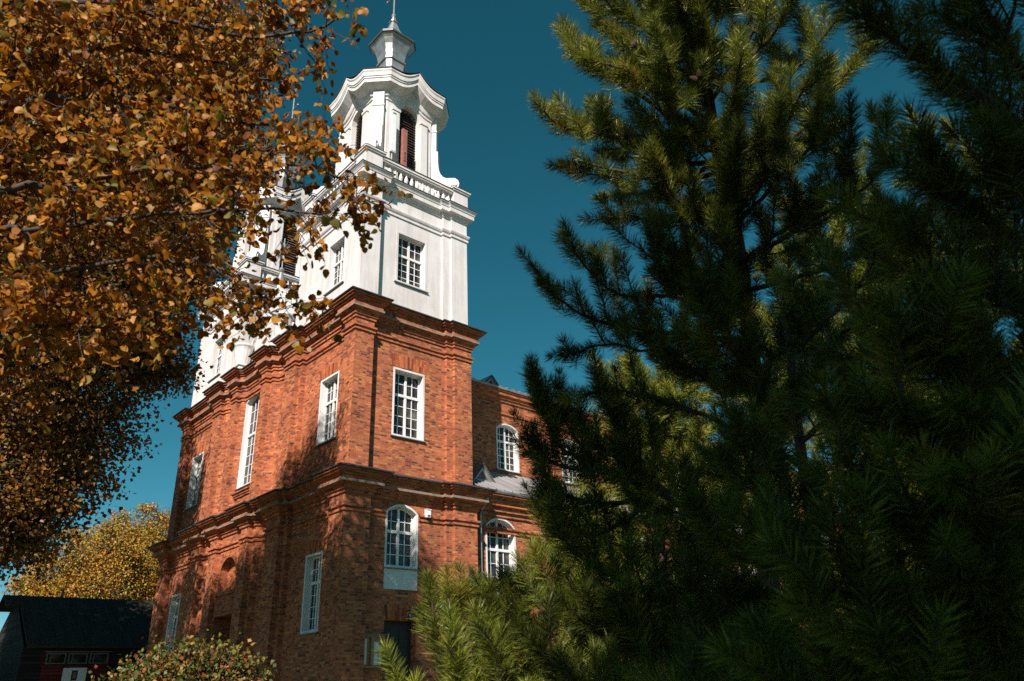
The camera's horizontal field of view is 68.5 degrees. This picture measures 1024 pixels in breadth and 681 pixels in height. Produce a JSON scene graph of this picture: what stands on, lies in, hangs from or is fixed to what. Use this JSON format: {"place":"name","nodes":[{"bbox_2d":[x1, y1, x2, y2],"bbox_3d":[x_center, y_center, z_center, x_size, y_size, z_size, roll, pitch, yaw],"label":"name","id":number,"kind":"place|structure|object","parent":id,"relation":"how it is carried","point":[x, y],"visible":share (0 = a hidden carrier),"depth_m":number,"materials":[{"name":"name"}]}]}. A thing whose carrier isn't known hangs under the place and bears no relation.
{"place":"outdoors","nodes":[
{"label":"outdoors","id":0,"kind":"place"},
{"bbox_2d":[0,588,153,680],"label":"plank shed","id":1,"kind":"structure","parent":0,"point":[44,638],"depth_m":37.81,"materials":[{"name":"black wood"}]},
{"bbox_2d":[45,653,66,663],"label":"window","id":2,"kind":"structure","parent":1,"relation":"in","point":[51,658],"depth_m":36.01,"materials":[{"name":"black glass"}]},
{"bbox_2d":[61,668,86,680],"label":"door","id":3,"kind":"structure","parent":1,"relation":"attached to","point":[73,674],"depth_m":36.25,"materials":[{"name":"wood"}]},
{"bbox_2d":[39,650,111,680],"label":"door","id":4,"kind":"structure","parent":1,"relation":"in","point":[49,672],"depth_m":36.28,"materials":[{"name":"red wood"}]},
{"bbox_2d":[67,653,87,663],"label":"window","id":5,"kind":"structure","parent":1,"relation":"in","point":[73,658],"depth_m":36.59,"materials":[{"name":"black glass"}]},
{"bbox_2d":[88,653,108,663],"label":"window","id":6,"kind":"structure","parent":1,"relation":"in","point":[95,658],"depth_m":37.18,"materials":[{"name":"black glass"}]},
{"bbox_2d":[145,0,840,680],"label":"church","id":7,"kind":"structure","parent":0,"point":[305,540],"depth_m":29.29,"materials":[{"name":"brick"}]},
{"bbox_2d":[164,593,180,654],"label":"window","id":8,"kind":"structure","parent":7,"relation":"in","point":[175,599],"depth_m":33.64,"materials":[{"name":"white paint"}]},
{"bbox_2d":[184,452,203,510],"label":"window","id":9,"kind":"structure","parent":7,"relation":"in","point":[193,490],"depth_m":36.39,"materials":[{"name":"white paint"}]},
{"bbox_2d":[207,334,223,382],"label":"window","id":10,"kind":"structure","parent":7,"relation":"in","point":[217,355],"depth_m":38.93,"materials":[{"name":"white paint"}]},
{"bbox_2d":[234,393,259,490],"bbox_3d":[-11.010,4.140,32.010,0.325,4.215,1.920,19,-32,-38],"label":"window","id":11,"kind":"structure","parent":7,"relation":"in","point":[251,414],"depth_m":32.43,"materials":[{"name":"white paint"}]},
{"bbox_2d":[297,551,322,635],"bbox_3d":[-6.543,8.370,24.936,0.355,2.555,1.280,19,-32,-38],"label":"window","id":12,"kind":"structure","parent":7,"relation":"in","point":[313,564],"depth_m":25.16,"materials":[{"name":"white paint"}]},
{"bbox_2d":[314,370,339,447],"bbox_3d":[-6.681,2.535,27.683,0.355,2.615,1.470,19,-32,-38],"label":"window","id":13,"kind":"structure","parent":7,"relation":"in","point":[326,429],"depth_m":27.96,"materials":[{"name":"white paint"}]},
{"bbox_2d":[323,234,345,295],"bbox_3d":[-7.075,-3.085,30.682,0.375,2.355,1.520,19,-32,-38],"label":"window","id":14,"kind":"structure","parent":7,"relation":"in","point":[336,255],"depth_m":31.00,"materials":[{"name":"white paint"}]},
{"bbox_2d":[364,634,388,667],"bbox_3d":[-4.351,9.663,23.425,1.080,0.970,0.190,19,-32,-38],"label":"notice board","id":15,"kind":"object","parent":7,"relation":"attached to","point":[371,641],"visible":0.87,"depth_m":23.46,"materials":[{"name":"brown wood"}]},
{"bbox_2d":[389,112,396,159],"bbox_3d":[-5.195,-8.796,32.694,0.260,2.695,0.320,19,-32,-38],"label":"panel antenna","id":16,"kind":"object","parent":7,"relation":"attached to","point":[393,130],"visible":0.85,"depth_m":32.66,"materials":[{"name":"white plastic"}]},
{"bbox_2d":[382,622,410,680],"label":"door","id":17,"kind":"structure","parent":7,"relation":"in","point":[399,632],"depth_m":24.52,"materials":[{"name":"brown wood"}]},
{"bbox_2d":[382,504,419,590],"bbox_3d":[-3.829,7.015,25.610,1.460,2.830,0.375,19,-32,-38],"label":"window","id":18,"kind":"structure","parent":7,"relation":"in","point":[401,522],"depth_m":25.74,"materials":[{"name":"white paint"}]},
{"bbox_2d":[400,128,407,178],"bbox_3d":[-4.742,-8.078,32.855,0.240,2.895,0.310,19,-32,-38],"label":"panel antenna","id":19,"kind":"object","parent":7,"relation":"attached to","point":[404,139],"visible":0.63,"depth_m":32.93,"materials":[{"name":"red paint"}]},
{"bbox_2d":[390,367,425,442],"bbox_3d":[-3.914,2.413,27.993,1.540,2.695,0.375,19,-32,-38],"label":"window","id":20,"kind":"structure","parent":7,"relation":"in","point":[408,386],"depth_m":28.17,"materials":[{"name":"white paint"}]},
{"bbox_2d":[406,609,413,621],"bbox_3d":[-3.364,9.007,24.614,0.240,0.388,0.428,19,-32,-38],"label":"wall lamp","id":21,"kind":"object","parent":7,"relation":"attached to","point":[410,615],"visible":0.93,"depth_m":24.46,"materials":[{"name":"metal"}]},
{"bbox_2d":[394,230,428,293],"bbox_3d":[-4.171,-3.180,30.777,1.650,2.435,0.375,19,-32,-38],"label":"window","id":22,"kind":"structure","parent":7,"relation":"in","point":[411,252],"depth_m":30.96,"materials":[{"name":"white paint"}]},
{"bbox_2d":[425,509,431,517],"bbox_3d":[-2.979,6.118,26.595,0.190,0.282,0.200,19,-32,-38],"label":"floodlight","id":23,"kind":"object","parent":7,"relation":"attached to","point":[427,513],"visible":1,"depth_m":26.54,"materials":[{"name":"white plastic"}]},
{"bbox_2d":[485,518,516,605],"bbox_3d":[-0.499,8.420,28.670,1.530,3.250,0.312,19,-32,-38],"label":"window","id":24,"kind":"structure","parent":7,"relation":"in","point":[496,544],"depth_m":29.07,"materials":[{"name":"white paint"}]},
{"bbox_2d":[496,424,520,474],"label":"window","id":25,"kind":"structure","parent":7,"relation":"in","point":[506,460],"depth_m":35.74,"materials":[{"name":"white paint"}]},
{"bbox_2d":[561,440,577,484],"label":"window","id":26,"kind":"structure","parent":7,"relation":"in","point":[567,440],"depth_m":38.23,"materials":[{"name":"white paint"}]},
{"bbox_2d":[0,0,1023,630],"label":"sky","id":27,"kind":"structure","parent":0,"point":[485,57],"materials":[{"name":"blue"}]},
{"label":"ground","id":28,"kind":"structure","parent":0,"visible":0},
{"bbox_2d":[0,377,123,580],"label":"linden tree","id":29,"kind":"object","parent":28,"relation":"on","point":[68,473],"visible":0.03,"depth_m":26.48,"materials":[{"name":"brown plant"}]},
{"bbox_2d":[0,513,147,599],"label":"maple tree","id":30,"kind":"object","parent":28,"relation":"on","point":[86,579],"visible":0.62,"depth_m":49.39,"materials":[{"name":"yellow plant"}]},
{"bbox_2d":[77,501,170,600],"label":"maple tree","id":31,"kind":"object","parent":28,"relation":"on","point":[148,568],"visible":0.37,"depth_m":54.65,"materials":[{"name":"yellow plant"}]},
{"bbox_2d":[0,0,305,585],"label":"linden tree","id":32,"kind":"object","parent":28,"relation":"on","point":[47,499],"visible":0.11,"depth_m":17.26,"materials":[{"name":"orange plant"}]},
{"bbox_2d":[88,621,277,680],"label":"berry shrub","id":33,"kind":"object","parent":28,"relation":"on","point":[192,664],"visible":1,"depth_m":11.24,"materials":[{"name":"green plant"}]},
{"bbox_2d":[0,0,412,434],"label":"linden tree","id":34,"kind":"object","parent":28,"relation":"on","point":[159,175],"visible":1,"depth_m":4.28,"materials":[{"name":"orange plant"}]},
{"bbox_2d":[373,546,566,680],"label":"pine tree","id":35,"kind":"object","parent":28,"relation":"on","point":[479,645],"visible":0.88,"depth_m":4.11,"materials":[{"name":"green plant"}]},
{"bbox_2d":[514,481,666,680],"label":"pine tree","id":36,"kind":"object","parent":28,"relation":"on","point":[576,645],"visible":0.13,"depth_m":6.91,"materials":[{"name":"green plant"}]},
{"bbox_2d":[514,320,788,679],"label":"pine tree","id":37,"kind":"object","parent":28,"relation":"on","point":[675,429],"visible":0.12,"depth_m":8.53,"materials":[{"name":"green plant"}]},
{"bbox_2d":[504,192,926,680],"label":"pine tree","id":38,"kind":"object","parent":28,"relation":"on","point":[635,623],"visible":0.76,"depth_m":3.77,"materials":[{"name":"green plant"}]},
{"bbox_2d":[511,0,950,600],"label":"pine tree","id":39,"kind":"object","parent":28,"relation":"on","point":[777,148],"visible":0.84,"depth_m":4.82,"materials":[{"name":"green plant"}]},
{"bbox_2d":[624,0,1023,680],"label":"pine tree","id":40,"kind":"object","parent":28,"relation":"on","point":[958,536],"visible":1,"depth_m":2.05,"materials":[{"name":"green plant"}]},
{"bbox_2d":[657,137,998,677],"bbox_3d":[3.922,1.583,9.772,5.284,8.082,5.364,19,-32,-38],"label":"pine tree","id":41,"kind":"object","parent":28,"relation":"on","point":[843,232],"visible":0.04,"depth_m":9.55,"materials":[{"name":"green plant"}]},
{"bbox_2d":[796,103,1023,653],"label":"pine tree","id":42,"kind":"object","parent":28,"relation":"on","point":[961,146],"visible":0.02,"depth_m":9.79,"materials":[{"name":"green plant"}]}
]}

